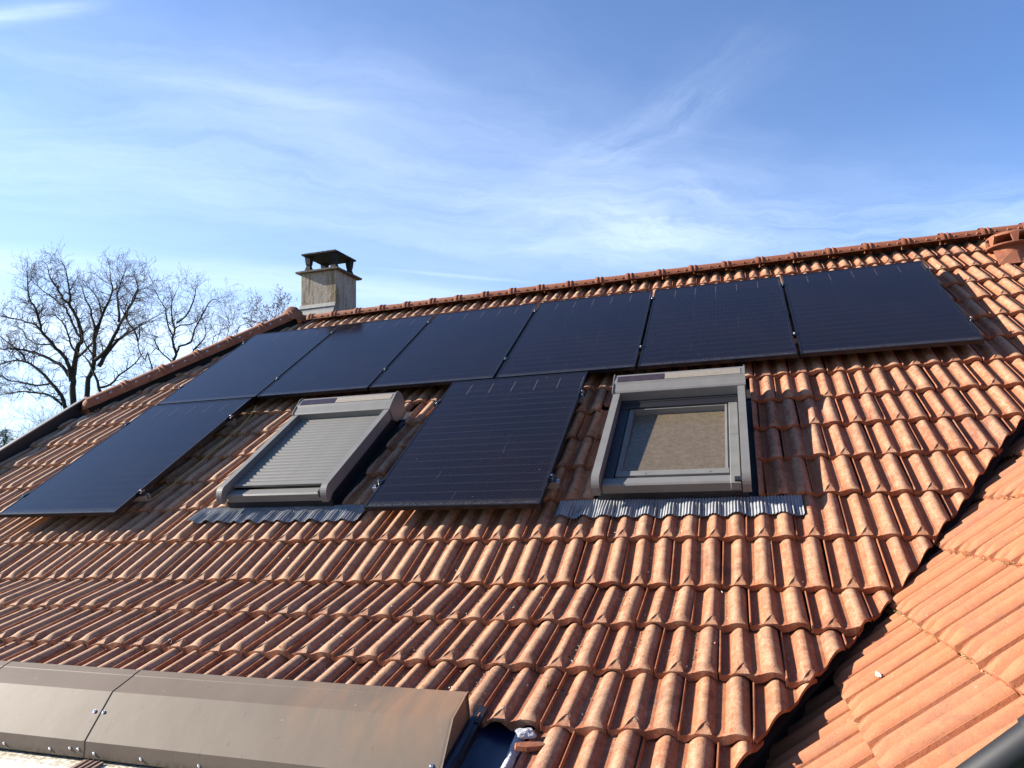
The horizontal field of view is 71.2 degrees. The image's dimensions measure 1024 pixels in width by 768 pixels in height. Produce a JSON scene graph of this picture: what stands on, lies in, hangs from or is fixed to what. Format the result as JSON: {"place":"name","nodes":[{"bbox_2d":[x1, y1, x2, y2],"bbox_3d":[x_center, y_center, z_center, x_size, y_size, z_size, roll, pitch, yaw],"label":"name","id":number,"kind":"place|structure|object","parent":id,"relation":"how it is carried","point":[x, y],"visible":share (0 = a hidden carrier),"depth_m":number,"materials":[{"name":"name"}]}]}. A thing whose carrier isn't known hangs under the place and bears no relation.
{"place":"outdoors","nodes":[
{"label":"outdoors","id":0,"kind":"place"},
{"bbox_2d":[0,0,1023,446],"label":"sky","id":1,"kind":"structure","parent":0,"point":[445,148],"materials":[{"name":"blue"}]},
{"label":"ground","id":2,"kind":"structure","parent":0,"visible":0},
{"bbox_2d":[0,428,17,446],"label":"conifer tree","id":3,"kind":"object","parent":2,"relation":"on","point":[4,434],"visible":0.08,"depth_m":39.62,"materials":[{"name":"green plant"}]},
{"bbox_2d":[0,412,42,447],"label":"bare tree","id":4,"kind":"object","parent":2,"relation":"on","point":[15,429],"visible":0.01,"depth_m":59.89,"materials":[{"name":"brown plant"}]},
{"bbox_2d":[0,382,82,441],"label":"bare tree","id":5,"kind":"object","parent":2,"relation":"on","point":[36,418],"visible":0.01,"depth_m":60.22,"materials":[{"name":"brown plant"}]},
{"bbox_2d":[0,238,116,409],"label":"oak tree","id":6,"kind":"object","parent":2,"relation":"on","point":[69,372],"visible":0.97,"depth_m":54.42,"materials":[{"name":"brown plant"}]},
{"bbox_2d":[7,357,122,431],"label":"bare tree","id":7,"kind":"object","parent":2,"relation":"on","point":[45,408],"depth_m":56.28,"materials":[{"name":"brown plant"}]},
{"bbox_2d":[25,342,163,431],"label":"bare tree","id":8,"kind":"object","parent":2,"relation":"on","point":[104,381],"visible":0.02,"depth_m":55.52,"materials":[{"name":"brown plant"}]},
{"bbox_2d":[52,247,166,396],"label":"oak tree","id":9,"kind":"object","parent":2,"relation":"on","point":[104,353],"visible":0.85,"depth_m":49.05,"materials":[{"name":"brown plant"}]},
{"bbox_2d":[102,255,184,379],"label":"leaning tree","id":10,"kind":"object","parent":2,"relation":"on","point":[129,315],"visible":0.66,"depth_m":42.81,"materials":[{"name":"brown plant"}]},
{"bbox_2d":[128,264,240,362],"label":"locust tree","id":11,"kind":"object","parent":2,"relation":"on","point":[197,321],"visible":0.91,"depth_m":54.42,"materials":[{"name":"brown plant"}]},
{"bbox_2d":[186,294,264,349],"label":"young tree","id":12,"kind":"object","parent":2,"relation":"on","point":[229,321],"visible":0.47,"depth_m":61.26,"materials":[{"name":"brown plant"}]},
{"bbox_2d":[241,284,296,327],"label":"brown leaved tree","id":13,"kind":"object","parent":2,"relation":"on","point":[276,306],"visible":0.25,"depth_m":67.03,"materials":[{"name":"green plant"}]},
{"bbox_2d":[0,222,1023,767],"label":"house","id":14,"kind":"structure","parent":2,"relation":"on","point":[898,468],"depth_m":3.69,"materials":[{"name":"tile"}]},
{"bbox_2d":[0,749,153,767],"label":"veranda roof","id":15,"kind":"structure","parent":14,"relation":"attached to","point":[12,759],"depth_m":2.80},
{"bbox_2d":[20,489,150,500],"bbox_3d":[-3.257,0.871,5.487,1.250,0.156,0.120,-4,25,18],"label":"mounting rail","id":16,"kind":"object","parent":14,"relation":"attached to","point":[143,495],"visible":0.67,"depth_m":5.26,"materials":[{"name":"metal"}]},
{"bbox_2d":[123,415,236,425],"bbox_3d":[-2.990,0.367,6.458,1.225,0.156,0.120,-4,25,18],"label":"mounting rail","id":17,"kind":"object","parent":14,"relation":"attached to","point":[231,420],"visible":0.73,"depth_m":6.24,"materials":[{"name":"metal"}]},
{"bbox_2d":[0,398,252,517],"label":"solar panel","id":18,"kind":"object","parent":17,"relation":"attached to","point":[113,473],"visible":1,"depth_m":5.80,"materials":[{"name":"black glass"}]},
{"bbox_2d":[149,405,256,500],"bbox_3d":[-2.501,0.532,5.912,0.034,0.814,1.149,-5,-8,21],"label":"cable","id":19,"kind":"object","parent":14,"relation":"attached to","point":[203,458],"visible":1,"depth_m":5.85,"materials":[{"name":"black plastic"}]},
{"bbox_2d":[0,661,469,767],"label":"metal casing","id":20,"kind":"object","parent":14,"relation":"attached to","point":[162,719],"visible":0.99,"depth_m":2.71,"materials":[{"name":"brown metal"}]},
{"bbox_2d":[187,391,411,523],"bbox_3d":[-1.441,0.501,5.349,1.343,0.300,1.514,-4,25,18],"label":"roof window","id":21,"kind":"structure","parent":14,"relation":"attached to","point":[315,458],"depth_m":5.13,"materials":[{"name":"grey metal"}]},
{"bbox_2d":[295,249,361,321],"bbox_3d":[-2.392,-1.082,9.346,0.660,1.200,0.642,-4,-8,18],"label":"chimney","id":22,"kind":"object","parent":14,"relation":"on","point":[325,288],"visible":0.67,"depth_m":9.17,"materials":[{"name":"concrete"}]},
{"bbox_2d":[40,517,770,714],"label":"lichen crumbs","id":23,"kind":"object","parent":14,"relation":"on","point":[436,629],"visible":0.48,"depth_m":3.38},
{"bbox_2d":[4,514,824,718],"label":"roof tiles","id":24,"kind":"object","parent":14,"relation":"on","point":[438,628],"visible":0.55,"depth_m":3.30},
{"bbox_2d":[372,474,560,491],"bbox_3d":[-0.301,0.640,4.537,1.257,0.156,0.120,-4,25,18],"label":"mounting rail","id":25,"kind":"object","parent":14,"relation":"attached to","point":[554,482],"visible":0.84,"depth_m":4.31,"materials":[{"name":"metal"}]},
{"bbox_2d":[443,705,533,767],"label":"side gutter","id":26,"kind":"object","parent":14,"relation":"attached to","point":[487,746],"visible":0.84,"depth_m":2.50,"materials":[{"name":"blue metal"}]},
{"bbox_2d":[501,734,525,767],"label":"mortar strip","id":27,"kind":"object","parent":26,"relation":"attached to","point":[510,758],"visible":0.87,"depth_m":2.40,"materials":[{"name":"white concrete"}]},
{"bbox_2d":[434,390,585,406],"bbox_3d":[-0.018,0.143,5.485,1.202,0.156,0.120,-4,25,18],"label":"mounting rail","id":28,"kind":"object","parent":14,"relation":"attached to","point":[582,393],"visible":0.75,"depth_m":5.26,"materials":[{"name":"metal"}]},
{"bbox_2d":[364,371,587,510],"bbox_3d":[-0.162,0.346,5.000,1.134,0.032,1.735,-4,25,18],"label":"solar panel","id":29,"kind":"object","parent":28,"relation":"attached to","point":[498,443],"visible":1,"depth_m":4.80,"materials":[{"name":"black glass"}]},
{"bbox_2d":[514,728,535,738],"bbox_3d":[0.046,1.217,2.492,0.079,0.030,0.049,-3,8,7],"label":"mortar lump","id":30,"kind":"object","parent":14,"relation":"on","point":[525,733],"visible":1,"depth_m":2.48,"materials":[{"name":"white concrete"}]},
{"bbox_2d":[514,742,544,751],"bbox_3d":[0.064,1.224,2.417,0.116,0.019,0.035,-2,4,4],"label":"broken tile piece","id":31,"kind":"object","parent":14,"relation":"on","point":[528,746],"visible":0.96,"depth_m":2.41,"materials":[{"name":"ceramic"}]},
{"bbox_2d":[177,316,974,388],"bbox_3d":[-0.049,-0.172,6.189,7.014,0.156,0.120,-4,25,18],"label":"mounting rail","id":32,"kind":"object","parent":14,"relation":"attached to","point":[794,334],"visible":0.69,"depth_m":5.75,"materials":[{"name":"metal"}]},
{"bbox_2d":[156,325,340,404],"bbox_3d":[-2.671,-0.221,7.470,1.134,0.032,1.735,-4,25,18],"label":"solar panel","id":33,"kind":"object","parent":32,"relation":"attached to","point":[254,366],"visible":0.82,"depth_m":7.34,"materials":[{"name":"black glass"}]},
{"bbox_2d":[257,314,434,398],"bbox_3d":[-1.574,-0.303,7.110,1.134,0.030,1.735,-4,25,18],"label":"solar panel","id":34,"kind":"object","parent":32,"relation":"attached to","point":[353,357],"visible":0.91,"depth_m":6.95,"materials":[{"name":"black glass"}]},
{"bbox_2d":[369,303,538,390],"bbox_3d":[-0.478,-0.386,6.751,1.134,0.030,1.735,-4,25,18],"label":"solar panel","id":35,"kind":"object","parent":32,"relation":"attached to","point":[449,348],"visible":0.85,"depth_m":6.59,"materials":[{"name":"black glass"}]},
{"bbox_2d":[495,290,652,378],"bbox_3d":[0.619,-0.468,6.391,1.134,0.030,1.735,-4,25,18],"label":"solar panel","id":36,"kind":"object","parent":32,"relation":"attached to","point":[598,334],"visible":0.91,"depth_m":6.24,"materials":[{"name":"black glass"}]},
{"bbox_2d":[638,276,797,369],"bbox_3d":[1.716,-0.550,6.032,1.134,0.032,1.735,-4,25,18],"label":"solar panel","id":37,"kind":"object","parent":32,"relation":"attached to","point":[731,322],"visible":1,"depth_m":5.86,"materials":[{"name":"black glass"}]},
{"bbox_2d":[782,261,983,356],"bbox_3d":[2.813,-0.633,5.673,1.134,0.030,1.735,-4,25,18],"label":"solar panel","id":38,"kind":"object","parent":32,"relation":"attached to","point":[899,306],"visible":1,"depth_m":5.49,"materials":[{"name":"black glass"}]},
{"bbox_2d":[241,267,932,344],"bbox_3d":[0.239,-0.681,7.161,6.998,0.156,0.120,-4,25,18],"label":"mounting rail","id":39,"kind":"object","parent":14,"relation":"attached to","point":[930,269],"visible":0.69,"depth_m":6.73,"materials":[{"name":"metal"}]},
{"bbox_2d":[555,365,804,518],"bbox_3d":[1.095,0.505,4.620,1.343,0.730,1.514,-4,25,18],"label":"roof window","id":40,"kind":"structure","parent":14,"relation":"attached to","point":[678,443],"depth_m":4.33,"materials":[{"name":"grey metal"}]},
{"bbox_2d":[833,454,1023,749],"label":"joint moss","id":41,"kind":"object","parent":14,"relation":"on","point":[906,618],"visible":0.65,"depth_m":2.55,"materials":[{"name":"plant"}]},
{"bbox_2d":[985,229,1023,264],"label":"roof vent","id":42,"kind":"object","parent":14,"relation":"on","point":[1005,247],"visible":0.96,"depth_m":6.16,"materials":[{"name":"ceramic"}]}
]}

